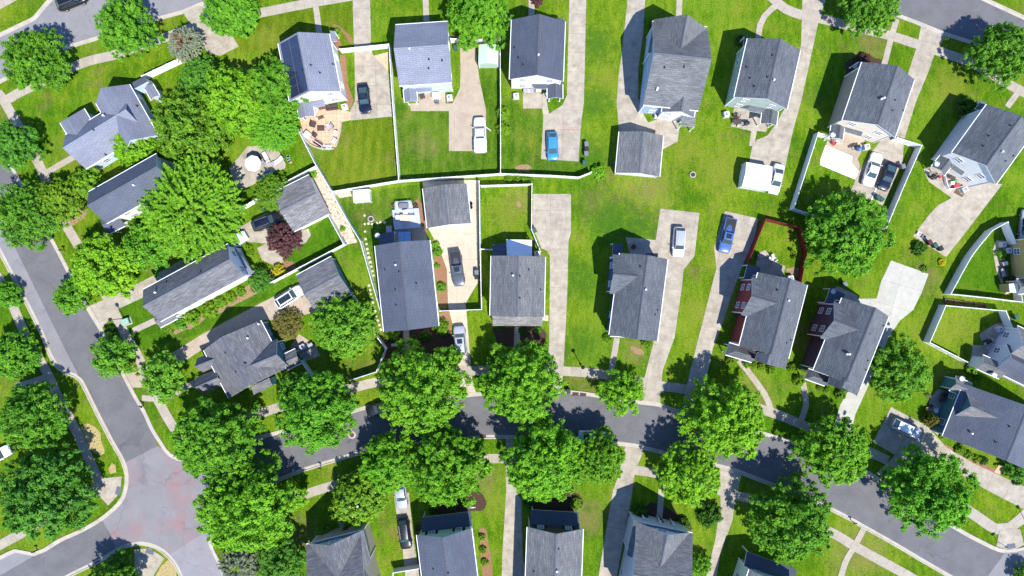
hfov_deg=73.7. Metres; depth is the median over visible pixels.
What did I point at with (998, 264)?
patio
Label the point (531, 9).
path
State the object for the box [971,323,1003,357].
patio
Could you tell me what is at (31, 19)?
kerb
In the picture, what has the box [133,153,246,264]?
tree
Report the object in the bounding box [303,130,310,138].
patio chair
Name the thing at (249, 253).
shrub
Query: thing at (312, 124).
patio chair
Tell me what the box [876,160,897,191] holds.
car
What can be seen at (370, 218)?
fire ring
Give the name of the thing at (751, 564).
house
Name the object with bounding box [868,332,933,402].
tree
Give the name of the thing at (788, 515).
tree
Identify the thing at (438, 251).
shrub
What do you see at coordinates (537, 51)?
house
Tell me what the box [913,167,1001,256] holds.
driveway
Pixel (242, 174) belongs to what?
patio
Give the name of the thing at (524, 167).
bare ground
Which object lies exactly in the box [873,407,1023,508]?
driveway
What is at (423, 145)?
lawn
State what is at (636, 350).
bare ground
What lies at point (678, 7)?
path
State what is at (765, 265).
patio
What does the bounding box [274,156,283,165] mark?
lounge chair
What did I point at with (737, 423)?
tree
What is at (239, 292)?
shrub
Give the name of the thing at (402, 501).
car
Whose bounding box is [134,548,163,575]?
pavement
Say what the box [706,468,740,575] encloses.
driveway
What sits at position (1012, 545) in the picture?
paving pad
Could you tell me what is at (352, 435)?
manhole cover
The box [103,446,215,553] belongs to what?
road
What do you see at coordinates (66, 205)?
tree
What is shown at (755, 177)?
garden shed
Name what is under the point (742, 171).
garage door
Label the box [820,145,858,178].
patio
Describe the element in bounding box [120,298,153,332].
lawn
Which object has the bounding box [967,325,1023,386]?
house
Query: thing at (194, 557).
road
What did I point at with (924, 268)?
shrub
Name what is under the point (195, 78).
tree
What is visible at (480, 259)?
fence
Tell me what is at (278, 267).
shrub
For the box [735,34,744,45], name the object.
shrub
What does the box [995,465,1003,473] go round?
path
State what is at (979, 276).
lawn
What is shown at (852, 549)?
path
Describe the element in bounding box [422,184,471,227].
garage
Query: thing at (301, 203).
garage
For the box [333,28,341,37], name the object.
shrub
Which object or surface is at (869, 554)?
pavement
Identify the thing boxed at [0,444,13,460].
car
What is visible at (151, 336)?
lawn
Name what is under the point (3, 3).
pavement
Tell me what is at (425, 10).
path
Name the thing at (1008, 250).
air conditioner
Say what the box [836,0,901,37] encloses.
tree
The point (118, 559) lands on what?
tree
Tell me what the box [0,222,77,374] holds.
road
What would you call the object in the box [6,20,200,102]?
pavement
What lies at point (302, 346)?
air conditioner
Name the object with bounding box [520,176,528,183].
shrub
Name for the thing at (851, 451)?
tree
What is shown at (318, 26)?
path
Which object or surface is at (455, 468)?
tree
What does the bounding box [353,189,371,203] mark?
garden shed
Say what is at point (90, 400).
kerb
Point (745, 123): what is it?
barbecue grill
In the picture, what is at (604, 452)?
tree
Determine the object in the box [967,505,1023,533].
pavement
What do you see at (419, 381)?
tree
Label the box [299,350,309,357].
barbecue grill
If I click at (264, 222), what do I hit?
car
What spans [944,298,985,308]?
rail fence
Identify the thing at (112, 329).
shrub
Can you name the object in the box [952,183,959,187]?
cooler
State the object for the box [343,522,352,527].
shrub
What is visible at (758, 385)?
path
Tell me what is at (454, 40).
fence
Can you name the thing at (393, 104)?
fence
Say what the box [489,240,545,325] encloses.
house
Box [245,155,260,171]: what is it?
parasol
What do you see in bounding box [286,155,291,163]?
garden hose
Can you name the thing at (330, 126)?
lounge chair
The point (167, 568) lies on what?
bare ground
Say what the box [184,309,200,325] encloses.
shrub
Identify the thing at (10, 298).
tree
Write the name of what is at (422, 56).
house
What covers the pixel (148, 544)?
kerb
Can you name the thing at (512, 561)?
driveway
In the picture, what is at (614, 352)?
path
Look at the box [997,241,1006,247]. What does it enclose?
air conditioner
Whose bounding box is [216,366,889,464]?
pavement
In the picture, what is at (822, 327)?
window
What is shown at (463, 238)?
driveway
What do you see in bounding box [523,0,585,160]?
driveway
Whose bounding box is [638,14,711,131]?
house
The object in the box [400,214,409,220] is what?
patio table
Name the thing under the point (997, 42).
tree
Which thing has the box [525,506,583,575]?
house
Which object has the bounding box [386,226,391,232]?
storage box
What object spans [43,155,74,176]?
path
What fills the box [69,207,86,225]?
bare ground
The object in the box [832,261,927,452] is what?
driveway
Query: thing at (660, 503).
path
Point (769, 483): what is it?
kerb
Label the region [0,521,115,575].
road
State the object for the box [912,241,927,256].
shrub
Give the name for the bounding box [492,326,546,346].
mulch bed
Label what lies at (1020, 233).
car
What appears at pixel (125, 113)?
house
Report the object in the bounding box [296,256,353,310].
garage
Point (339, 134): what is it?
garden wall
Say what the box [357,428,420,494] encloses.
tree
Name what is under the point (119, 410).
road
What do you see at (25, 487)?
tree
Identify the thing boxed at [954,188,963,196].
doormat
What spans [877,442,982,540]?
tree
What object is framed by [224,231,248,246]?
car
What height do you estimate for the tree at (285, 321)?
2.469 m
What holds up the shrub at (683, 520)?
on the mulch bed at (667, 512)
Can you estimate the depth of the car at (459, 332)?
106.69 m
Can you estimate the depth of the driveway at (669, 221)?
107.97 m
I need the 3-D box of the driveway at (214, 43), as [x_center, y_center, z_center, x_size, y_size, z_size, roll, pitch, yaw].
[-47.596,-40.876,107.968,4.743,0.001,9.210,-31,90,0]
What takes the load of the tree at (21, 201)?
on the ground at (712, 148)
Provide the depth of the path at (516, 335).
107.95 m
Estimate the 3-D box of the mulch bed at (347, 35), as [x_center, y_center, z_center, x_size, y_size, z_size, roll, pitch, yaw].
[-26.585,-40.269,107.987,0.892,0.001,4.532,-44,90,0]
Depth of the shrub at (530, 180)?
107.47 m
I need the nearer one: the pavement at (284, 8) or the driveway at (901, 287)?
the pavement at (284, 8)
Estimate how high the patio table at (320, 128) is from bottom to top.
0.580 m
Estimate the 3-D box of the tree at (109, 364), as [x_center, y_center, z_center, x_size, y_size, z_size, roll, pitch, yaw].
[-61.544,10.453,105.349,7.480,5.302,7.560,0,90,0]
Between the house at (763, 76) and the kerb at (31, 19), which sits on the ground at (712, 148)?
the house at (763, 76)
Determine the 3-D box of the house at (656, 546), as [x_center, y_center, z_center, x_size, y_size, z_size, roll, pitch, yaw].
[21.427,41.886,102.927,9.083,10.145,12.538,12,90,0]
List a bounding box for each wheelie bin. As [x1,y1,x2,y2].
[840,281,847,286]
[898,163,905,168]
[925,240,932,244]
[930,242,938,247]
[936,245,943,250]
[1010,314,1019,319]
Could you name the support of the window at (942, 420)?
in the house at (969, 415)
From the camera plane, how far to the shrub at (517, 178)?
107.51 m
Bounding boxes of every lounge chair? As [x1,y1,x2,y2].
[261,151,270,163]
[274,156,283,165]
[325,123,333,130]
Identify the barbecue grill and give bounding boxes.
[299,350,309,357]
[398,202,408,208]
[741,121,751,125]
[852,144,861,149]
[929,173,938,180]
[983,338,993,345]
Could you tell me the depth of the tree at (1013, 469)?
106.16 m
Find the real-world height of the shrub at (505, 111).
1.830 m
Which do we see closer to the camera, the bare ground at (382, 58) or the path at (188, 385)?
the path at (188, 385)
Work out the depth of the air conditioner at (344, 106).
107.20 m
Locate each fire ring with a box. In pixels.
[367,216,373,221]
[689,171,695,177]
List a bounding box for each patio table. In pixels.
[317,126,324,130]
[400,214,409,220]
[732,119,741,124]
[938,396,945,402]
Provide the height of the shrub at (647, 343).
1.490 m
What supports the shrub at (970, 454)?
on the mulch bed at (991, 469)
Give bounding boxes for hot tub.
[398,232,411,241]
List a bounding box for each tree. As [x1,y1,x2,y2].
[0,27,72,92]
[0,120,46,171]
[0,179,63,251]
[0,281,24,308]
[0,326,43,380]
[0,381,71,451]
[0,441,99,543]
[35,176,88,227]
[52,276,96,317]
[67,166,106,199]
[67,232,140,298]
[88,562,139,575]
[89,331,139,379]
[93,0,165,62]
[106,547,132,574]
[108,133,158,168]
[121,223,174,276]
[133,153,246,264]
[135,345,188,405]
[150,88,234,169]
[167,25,203,63]
[169,395,267,483]
[176,54,228,107]
[192,448,308,553]
[199,0,260,39]
[199,62,266,138]
[217,545,262,575]
[244,55,308,121]
[245,101,299,152]
[247,266,274,293]
[252,172,287,211]
[255,536,306,575]
[265,222,302,261]
[271,307,303,339]
[273,370,360,456]
[309,291,378,359]
[328,470,390,528]
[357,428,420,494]
[375,338,471,436]
[404,421,494,507]
[445,0,512,51]
[472,338,567,429]
[497,412,587,502]
[570,425,626,484]
[594,368,645,417]
[653,440,720,508]
[674,374,766,463]
[693,551,711,575]
[744,470,834,564]
[787,412,871,489]
[801,189,897,278]
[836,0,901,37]
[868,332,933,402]
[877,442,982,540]
[963,21,1023,92]
[1000,459,1023,481]
[1012,561,1023,575]
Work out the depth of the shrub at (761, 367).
107.47 m
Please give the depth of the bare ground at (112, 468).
107.98 m
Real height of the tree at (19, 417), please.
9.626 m
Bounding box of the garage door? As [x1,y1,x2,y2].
[738,168,744,182]
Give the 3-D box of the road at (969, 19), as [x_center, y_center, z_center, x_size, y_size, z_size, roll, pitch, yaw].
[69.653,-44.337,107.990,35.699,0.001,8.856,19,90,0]
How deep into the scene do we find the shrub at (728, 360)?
107.44 m
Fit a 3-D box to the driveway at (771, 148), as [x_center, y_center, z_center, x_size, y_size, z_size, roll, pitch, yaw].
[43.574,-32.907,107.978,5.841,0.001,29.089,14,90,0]
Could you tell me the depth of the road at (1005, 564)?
107.98 m
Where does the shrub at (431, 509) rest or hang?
on the ground at (712, 148)
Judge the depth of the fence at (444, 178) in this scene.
106.81 m
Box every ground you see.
[0,0,1023,575]
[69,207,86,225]
[80,423,103,454]
[109,464,115,473]
[156,560,175,575]
[169,285,258,333]
[314,170,356,243]
[335,191,351,197]
[374,52,387,69]
[515,164,531,170]
[630,346,643,354]
[786,267,798,275]
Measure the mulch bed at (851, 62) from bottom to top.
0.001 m
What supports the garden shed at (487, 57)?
on the ground at (712, 148)
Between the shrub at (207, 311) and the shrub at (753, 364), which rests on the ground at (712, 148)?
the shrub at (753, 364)
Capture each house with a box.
[60,77,162,169]
[87,153,183,234]
[142,243,255,327]
[195,320,304,397]
[278,31,347,120]
[306,521,380,575]
[374,232,439,331]
[394,21,452,104]
[416,507,478,575]
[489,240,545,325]
[509,14,565,101]
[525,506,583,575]
[606,243,667,340]
[619,511,692,575]
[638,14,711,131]
[722,265,807,368]
[724,36,800,127]
[733,545,795,575]
[799,288,888,395]
[823,61,914,142]
[924,100,1023,186]
[931,376,1023,467]
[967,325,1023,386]
[999,239,1023,294]
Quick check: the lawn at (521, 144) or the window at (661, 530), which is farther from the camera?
the lawn at (521, 144)
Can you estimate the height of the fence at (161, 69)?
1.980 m
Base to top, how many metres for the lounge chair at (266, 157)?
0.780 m
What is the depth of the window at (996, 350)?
106.40 m
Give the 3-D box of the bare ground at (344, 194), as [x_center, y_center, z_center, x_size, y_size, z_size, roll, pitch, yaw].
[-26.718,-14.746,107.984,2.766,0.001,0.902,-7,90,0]
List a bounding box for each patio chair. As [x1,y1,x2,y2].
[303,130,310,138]
[309,121,316,127]
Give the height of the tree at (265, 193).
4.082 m
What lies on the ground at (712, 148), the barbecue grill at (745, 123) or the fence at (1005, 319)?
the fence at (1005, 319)
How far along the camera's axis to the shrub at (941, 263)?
107.52 m
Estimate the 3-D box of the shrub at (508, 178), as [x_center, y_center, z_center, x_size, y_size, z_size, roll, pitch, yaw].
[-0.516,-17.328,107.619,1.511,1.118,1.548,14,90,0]
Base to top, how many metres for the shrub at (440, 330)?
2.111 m
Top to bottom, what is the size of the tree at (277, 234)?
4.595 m
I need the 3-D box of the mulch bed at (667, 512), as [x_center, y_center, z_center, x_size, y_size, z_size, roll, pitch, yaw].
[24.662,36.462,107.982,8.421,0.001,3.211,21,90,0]
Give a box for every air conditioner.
[299,342,307,350]
[341,103,348,110]
[446,94,452,101]
[513,93,518,99]
[534,251,539,256]
[722,111,729,118]
[862,144,869,150]
[958,186,968,193]
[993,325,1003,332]
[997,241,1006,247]
[1003,247,1011,253]
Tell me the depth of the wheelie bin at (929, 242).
106.90 m
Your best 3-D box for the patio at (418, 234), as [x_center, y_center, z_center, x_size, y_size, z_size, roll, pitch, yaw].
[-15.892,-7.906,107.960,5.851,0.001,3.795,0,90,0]
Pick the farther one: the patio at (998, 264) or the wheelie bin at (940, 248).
the patio at (998, 264)
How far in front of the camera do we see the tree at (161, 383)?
103.69 m
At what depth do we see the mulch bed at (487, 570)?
107.98 m
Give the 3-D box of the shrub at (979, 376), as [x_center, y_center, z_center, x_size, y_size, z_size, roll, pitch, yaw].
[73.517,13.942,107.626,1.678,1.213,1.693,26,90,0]
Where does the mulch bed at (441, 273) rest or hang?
on the ground at (712, 148)
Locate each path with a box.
[14,373,49,388]
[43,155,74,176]
[132,318,155,333]
[142,379,195,401]
[312,0,321,32]
[403,330,408,374]
[423,0,428,21]
[514,326,519,351]
[529,0,534,15]
[608,338,619,371]
[657,478,664,517]
[676,0,681,15]
[737,360,774,415]
[755,1,781,37]
[798,382,808,423]
[838,528,865,575]
[881,18,898,63]
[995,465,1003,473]
[1005,91,1019,108]
[1014,518,1023,527]
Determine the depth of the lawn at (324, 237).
107.99 m
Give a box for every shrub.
[105,325,117,335]
[128,217,143,226]
[161,322,176,334]
[174,318,186,330]
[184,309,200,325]
[200,300,217,318]
[214,296,227,308]
[225,292,236,302]
[236,287,246,296]
[245,244,252,250]
[245,249,253,257]
[271,263,286,277]
[308,170,316,177]
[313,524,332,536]
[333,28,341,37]
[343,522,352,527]
[384,331,399,340]
[419,329,431,341]
[429,506,437,515]
[431,318,448,335]
[432,241,439,247]
[432,247,443,256]
[436,282,446,292]
[448,504,456,509]
[478,533,485,540]
[478,546,486,553]
[480,558,488,566]
[496,106,509,119]
[496,121,510,136]
[504,173,512,182]
[513,175,520,181]
[518,327,526,334]
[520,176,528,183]
[523,499,535,509]
[527,177,535,183]
[531,0,542,8]
[534,326,541,333]
[569,497,582,509]
[589,163,605,180]
[602,333,612,342]
[628,503,648,517]
[641,340,653,348]
[677,517,690,529]
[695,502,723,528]
[725,356,734,365]
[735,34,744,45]
[742,361,750,368]
[751,361,756,367]
[757,363,765,370]
[765,365,775,374]
[787,362,797,372]
[793,375,805,386]
[816,385,823,390]
[823,386,829,392]
[834,389,845,400]
[857,52,871,62]
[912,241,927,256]
[920,265,928,272]
[921,410,940,427]
[938,259,945,265]
[954,95,977,117]
[954,443,965,454]
[964,450,973,459]
[965,366,977,375]
[972,454,980,462]
[973,371,983,380]
[980,456,988,464]
[995,248,1006,259]
[1012,480,1022,485]
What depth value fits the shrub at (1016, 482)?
107.37 m
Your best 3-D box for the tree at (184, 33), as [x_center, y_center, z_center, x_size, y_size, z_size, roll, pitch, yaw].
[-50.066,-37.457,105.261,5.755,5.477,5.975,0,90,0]
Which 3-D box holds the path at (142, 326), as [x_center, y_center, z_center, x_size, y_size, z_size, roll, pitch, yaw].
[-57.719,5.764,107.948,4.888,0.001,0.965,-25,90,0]
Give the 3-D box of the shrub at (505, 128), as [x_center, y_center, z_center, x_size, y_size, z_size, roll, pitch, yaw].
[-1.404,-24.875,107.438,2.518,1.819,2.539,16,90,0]
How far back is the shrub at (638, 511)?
106.90 m
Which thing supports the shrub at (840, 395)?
on the ground at (712, 148)
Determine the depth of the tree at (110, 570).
103.67 m
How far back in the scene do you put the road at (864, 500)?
107.99 m
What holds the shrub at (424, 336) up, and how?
on the mulch bed at (435, 341)
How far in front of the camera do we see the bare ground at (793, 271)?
107.98 m
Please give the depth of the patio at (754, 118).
107.97 m
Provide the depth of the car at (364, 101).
107.02 m
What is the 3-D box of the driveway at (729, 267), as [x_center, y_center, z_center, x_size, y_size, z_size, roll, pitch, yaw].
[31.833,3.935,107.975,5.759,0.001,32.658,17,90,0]
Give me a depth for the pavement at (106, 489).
107.94 m
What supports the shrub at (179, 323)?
on the bare ground at (249, 294)
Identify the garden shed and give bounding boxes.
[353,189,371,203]
[478,44,498,68]
[737,162,771,192]
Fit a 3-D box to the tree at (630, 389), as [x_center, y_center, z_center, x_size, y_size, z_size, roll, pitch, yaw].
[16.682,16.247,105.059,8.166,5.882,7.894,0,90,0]
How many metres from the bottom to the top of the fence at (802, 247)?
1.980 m
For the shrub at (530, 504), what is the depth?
107.28 m
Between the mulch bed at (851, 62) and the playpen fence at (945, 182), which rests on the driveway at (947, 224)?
the playpen fence at (945, 182)
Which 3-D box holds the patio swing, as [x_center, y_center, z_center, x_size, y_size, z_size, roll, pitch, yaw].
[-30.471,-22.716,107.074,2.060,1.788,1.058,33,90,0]
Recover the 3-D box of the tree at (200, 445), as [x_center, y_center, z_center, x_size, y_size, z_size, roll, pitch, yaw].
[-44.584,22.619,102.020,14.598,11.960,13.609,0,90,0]
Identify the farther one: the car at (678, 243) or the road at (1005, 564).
the road at (1005, 564)
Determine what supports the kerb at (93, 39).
on the ground at (712, 148)
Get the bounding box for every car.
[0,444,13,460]
[55,0,87,11]
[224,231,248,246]
[250,212,282,231]
[274,285,303,308]
[357,83,371,113]
[365,401,395,416]
[394,485,408,508]
[397,517,412,548]
[452,326,466,355]
[546,132,558,160]
[578,429,608,441]
[671,227,685,256]
[768,163,784,194]
[861,152,882,186]
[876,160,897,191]
[889,417,921,438]
[1016,209,1023,238]
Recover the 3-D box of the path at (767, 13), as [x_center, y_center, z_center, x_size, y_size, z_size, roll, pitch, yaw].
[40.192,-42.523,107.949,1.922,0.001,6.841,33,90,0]
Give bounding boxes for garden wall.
[300,128,334,149]
[335,123,341,146]
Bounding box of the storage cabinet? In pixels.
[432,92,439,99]
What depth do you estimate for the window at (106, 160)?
106.37 m
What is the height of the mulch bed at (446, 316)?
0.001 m
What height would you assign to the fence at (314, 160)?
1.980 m
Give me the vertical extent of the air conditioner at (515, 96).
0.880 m
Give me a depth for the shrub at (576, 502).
107.34 m
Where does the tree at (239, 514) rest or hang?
on the ground at (712, 148)
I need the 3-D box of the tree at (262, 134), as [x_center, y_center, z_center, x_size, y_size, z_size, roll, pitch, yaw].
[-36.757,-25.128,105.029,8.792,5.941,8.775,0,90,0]
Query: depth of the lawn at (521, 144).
108.00 m
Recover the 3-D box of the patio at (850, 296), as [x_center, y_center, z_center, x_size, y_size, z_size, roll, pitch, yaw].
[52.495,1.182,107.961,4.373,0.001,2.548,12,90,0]
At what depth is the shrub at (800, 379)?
107.26 m
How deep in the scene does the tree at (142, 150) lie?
103.91 m
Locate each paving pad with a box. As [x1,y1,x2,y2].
[115,486,121,494]
[145,548,153,554]
[1007,543,1015,548]
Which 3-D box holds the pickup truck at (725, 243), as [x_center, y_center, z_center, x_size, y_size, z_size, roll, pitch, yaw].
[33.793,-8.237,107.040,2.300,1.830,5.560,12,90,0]
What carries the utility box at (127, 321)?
on the lawn at (137, 312)
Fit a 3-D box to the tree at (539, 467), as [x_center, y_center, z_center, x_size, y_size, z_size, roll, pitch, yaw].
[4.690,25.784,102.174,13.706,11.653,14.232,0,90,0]
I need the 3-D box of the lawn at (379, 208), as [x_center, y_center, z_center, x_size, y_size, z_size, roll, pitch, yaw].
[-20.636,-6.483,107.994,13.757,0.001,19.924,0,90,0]
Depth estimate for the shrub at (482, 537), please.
107.52 m
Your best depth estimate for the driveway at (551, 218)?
107.98 m
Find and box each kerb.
[0,0,52,36]
[0,2,204,83]
[0,248,128,559]
[8,164,1023,552]
[65,541,182,575]
[208,435,951,575]
[874,4,978,45]
[982,0,1023,19]
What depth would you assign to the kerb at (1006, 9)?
107.98 m
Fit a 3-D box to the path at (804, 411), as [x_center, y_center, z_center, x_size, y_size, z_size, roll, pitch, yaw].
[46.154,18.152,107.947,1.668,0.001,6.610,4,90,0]
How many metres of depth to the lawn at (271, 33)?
108.00 m
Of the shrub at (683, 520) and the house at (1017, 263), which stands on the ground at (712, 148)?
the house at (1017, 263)
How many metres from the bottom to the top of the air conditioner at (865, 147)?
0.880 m
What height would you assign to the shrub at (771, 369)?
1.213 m
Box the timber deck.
[392,200,420,229]
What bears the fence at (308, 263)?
on the ground at (712, 148)
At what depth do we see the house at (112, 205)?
101.55 m
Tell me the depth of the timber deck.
107.50 m
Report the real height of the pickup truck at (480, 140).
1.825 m
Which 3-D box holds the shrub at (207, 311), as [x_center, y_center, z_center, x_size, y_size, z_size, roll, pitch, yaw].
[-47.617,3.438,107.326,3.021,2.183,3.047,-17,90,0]
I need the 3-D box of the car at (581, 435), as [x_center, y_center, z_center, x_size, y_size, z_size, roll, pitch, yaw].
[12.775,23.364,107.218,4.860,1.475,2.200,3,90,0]
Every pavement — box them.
[0,0,15,8]
[0,90,181,438]
[0,273,101,549]
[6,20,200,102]
[93,475,121,504]
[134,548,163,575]
[214,0,352,31]
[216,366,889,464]
[279,454,916,575]
[768,0,1023,96]
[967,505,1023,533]
[996,528,1023,548]
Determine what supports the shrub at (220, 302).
on the bare ground at (249, 294)
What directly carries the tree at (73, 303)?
on the ground at (712, 148)
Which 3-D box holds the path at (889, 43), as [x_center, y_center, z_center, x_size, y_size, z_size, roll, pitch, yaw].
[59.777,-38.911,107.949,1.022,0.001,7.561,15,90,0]
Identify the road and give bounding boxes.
[0,0,204,78]
[0,164,156,461]
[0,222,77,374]
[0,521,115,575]
[0,553,32,574]
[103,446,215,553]
[170,533,221,575]
[224,393,1003,575]
[897,0,1023,50]
[988,550,1023,575]
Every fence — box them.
[141,59,184,78]
[242,165,317,208]
[271,244,346,282]
[298,130,332,190]
[301,360,312,377]
[328,215,345,243]
[331,171,591,192]
[332,193,380,314]
[339,43,388,53]
[349,295,387,380]
[388,44,400,179]
[392,564,419,575]
[439,180,481,311]
[450,37,499,43]
[480,183,540,251]
[500,38,500,172]
[744,219,807,282]
[789,132,828,216]
[881,137,922,228]
[922,305,1013,362]
[943,175,961,188]
[943,221,1022,302]
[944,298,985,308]
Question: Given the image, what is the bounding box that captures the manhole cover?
[348,431,355,438]
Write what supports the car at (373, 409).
on the road at (864, 500)
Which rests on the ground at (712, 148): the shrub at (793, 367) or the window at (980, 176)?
the shrub at (793, 367)
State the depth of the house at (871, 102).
101.50 m
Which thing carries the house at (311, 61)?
on the ground at (712, 148)
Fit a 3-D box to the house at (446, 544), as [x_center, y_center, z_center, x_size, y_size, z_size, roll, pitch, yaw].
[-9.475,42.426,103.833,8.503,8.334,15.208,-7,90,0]
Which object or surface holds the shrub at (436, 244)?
on the mulch bed at (441, 273)
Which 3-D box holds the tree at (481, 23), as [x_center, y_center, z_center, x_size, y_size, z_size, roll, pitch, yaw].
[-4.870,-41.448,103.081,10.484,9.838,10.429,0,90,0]
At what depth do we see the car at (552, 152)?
106.80 m
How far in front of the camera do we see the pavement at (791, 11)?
107.95 m
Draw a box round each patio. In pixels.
[229,144,285,188]
[290,334,319,360]
[300,104,350,147]
[393,226,426,241]
[626,237,655,254]
[731,108,768,145]
[756,250,784,275]
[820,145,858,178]
[826,133,864,170]
[834,286,857,301]
[929,389,946,434]
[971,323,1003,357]
[993,240,1007,294]
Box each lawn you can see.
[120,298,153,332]
[132,278,296,349]
[235,6,352,51]
[284,217,341,266]
[317,118,397,190]
[339,184,423,299]
[395,68,499,178]
[501,95,578,175]
[562,376,603,389]
[953,228,1012,297]
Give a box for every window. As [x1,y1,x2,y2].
[102,158,111,162]
[327,538,341,543]
[656,528,668,532]
[819,325,824,331]
[938,418,945,424]
[948,392,955,398]
[953,158,963,162]
[962,177,972,181]
[975,173,985,178]
[992,347,1000,353]
[1002,332,1010,337]
[1013,248,1020,254]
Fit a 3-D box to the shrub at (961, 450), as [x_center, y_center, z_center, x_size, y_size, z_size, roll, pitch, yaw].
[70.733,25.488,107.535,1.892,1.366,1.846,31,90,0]
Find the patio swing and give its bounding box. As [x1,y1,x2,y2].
[310,138,324,149]
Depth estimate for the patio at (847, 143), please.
107.97 m
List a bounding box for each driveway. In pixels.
[89,207,310,326]
[125,284,313,387]
[183,5,238,55]
[350,0,391,119]
[394,493,419,575]
[410,44,485,150]
[423,180,477,394]
[502,439,524,575]
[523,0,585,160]
[532,194,570,388]
[599,447,643,575]
[617,0,679,148]
[643,209,698,402]
[681,211,757,410]
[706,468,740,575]
[749,0,825,166]
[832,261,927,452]
[852,25,945,204]
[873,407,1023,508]
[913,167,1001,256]
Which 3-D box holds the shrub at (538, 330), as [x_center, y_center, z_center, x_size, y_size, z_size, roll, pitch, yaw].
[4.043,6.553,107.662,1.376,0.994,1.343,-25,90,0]
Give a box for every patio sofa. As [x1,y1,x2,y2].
[325,103,337,110]
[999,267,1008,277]
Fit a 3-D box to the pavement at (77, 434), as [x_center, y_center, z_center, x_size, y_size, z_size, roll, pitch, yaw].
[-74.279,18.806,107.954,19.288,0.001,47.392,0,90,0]
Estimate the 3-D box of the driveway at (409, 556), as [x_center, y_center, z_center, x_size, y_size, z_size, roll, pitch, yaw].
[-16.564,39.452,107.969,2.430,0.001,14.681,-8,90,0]
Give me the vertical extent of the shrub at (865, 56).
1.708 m
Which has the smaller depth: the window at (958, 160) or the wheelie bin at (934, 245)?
the window at (958, 160)
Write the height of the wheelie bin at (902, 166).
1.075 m
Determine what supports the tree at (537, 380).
on the ground at (712, 148)
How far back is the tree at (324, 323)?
103.28 m
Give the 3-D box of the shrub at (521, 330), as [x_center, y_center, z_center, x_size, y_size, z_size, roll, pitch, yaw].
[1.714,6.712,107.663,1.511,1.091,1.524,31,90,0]
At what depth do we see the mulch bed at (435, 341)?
107.99 m
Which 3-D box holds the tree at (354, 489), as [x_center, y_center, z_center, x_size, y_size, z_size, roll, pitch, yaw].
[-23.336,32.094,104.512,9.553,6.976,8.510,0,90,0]
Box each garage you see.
[275,174,331,231]
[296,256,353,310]
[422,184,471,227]
[614,131,663,177]
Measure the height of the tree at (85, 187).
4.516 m
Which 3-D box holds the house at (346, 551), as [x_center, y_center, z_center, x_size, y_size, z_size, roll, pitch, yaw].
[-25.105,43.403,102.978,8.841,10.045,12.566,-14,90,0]
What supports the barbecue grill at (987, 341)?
on the patio at (980, 350)
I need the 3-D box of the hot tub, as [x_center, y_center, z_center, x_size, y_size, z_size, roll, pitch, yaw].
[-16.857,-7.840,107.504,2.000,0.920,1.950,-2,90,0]
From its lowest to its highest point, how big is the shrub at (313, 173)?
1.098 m
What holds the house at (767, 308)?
on the ground at (712, 148)
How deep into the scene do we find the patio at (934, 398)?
107.97 m
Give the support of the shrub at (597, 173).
on the ground at (712, 148)
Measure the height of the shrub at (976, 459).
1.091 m
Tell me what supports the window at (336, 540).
in the house at (346, 551)
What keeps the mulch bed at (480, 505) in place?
on the ground at (712, 148)
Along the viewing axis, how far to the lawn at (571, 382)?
107.99 m
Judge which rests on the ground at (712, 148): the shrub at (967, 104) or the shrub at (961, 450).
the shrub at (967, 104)
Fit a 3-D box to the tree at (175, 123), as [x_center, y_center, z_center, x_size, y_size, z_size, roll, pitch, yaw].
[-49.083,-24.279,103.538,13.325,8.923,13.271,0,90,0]
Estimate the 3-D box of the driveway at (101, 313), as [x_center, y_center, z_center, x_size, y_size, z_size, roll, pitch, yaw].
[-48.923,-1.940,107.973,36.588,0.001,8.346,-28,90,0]
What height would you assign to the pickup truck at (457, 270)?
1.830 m
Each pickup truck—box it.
[449,250,464,286]
[472,117,490,152]
[717,217,736,253]
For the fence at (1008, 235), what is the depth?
106.94 m
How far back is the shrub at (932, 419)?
106.39 m
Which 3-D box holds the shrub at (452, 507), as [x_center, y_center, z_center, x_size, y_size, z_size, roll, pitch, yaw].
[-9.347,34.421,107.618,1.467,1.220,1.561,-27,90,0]
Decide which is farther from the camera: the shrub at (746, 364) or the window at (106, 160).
the shrub at (746, 364)
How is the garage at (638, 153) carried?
on the ground at (712, 148)
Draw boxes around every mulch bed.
[266,261,295,280]
[333,24,353,43]
[333,37,340,50]
[340,55,352,107]
[383,327,453,360]
[413,199,426,231]
[433,239,447,309]
[437,492,485,514]
[439,312,450,331]
[479,527,491,575]
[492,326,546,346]
[526,492,582,510]
[646,502,691,530]
[845,55,881,73]
[944,444,1001,474]
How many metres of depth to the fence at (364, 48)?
106.95 m
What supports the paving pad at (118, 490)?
on the pavement at (106, 489)
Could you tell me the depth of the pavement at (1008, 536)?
107.94 m
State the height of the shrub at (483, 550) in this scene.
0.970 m
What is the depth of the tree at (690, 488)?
101.81 m
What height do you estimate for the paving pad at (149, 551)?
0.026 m
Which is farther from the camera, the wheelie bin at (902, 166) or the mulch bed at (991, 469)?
the mulch bed at (991, 469)
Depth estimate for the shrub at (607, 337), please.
107.47 m
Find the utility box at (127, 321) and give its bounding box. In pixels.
[121,317,132,325]
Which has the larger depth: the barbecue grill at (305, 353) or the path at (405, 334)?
the path at (405, 334)

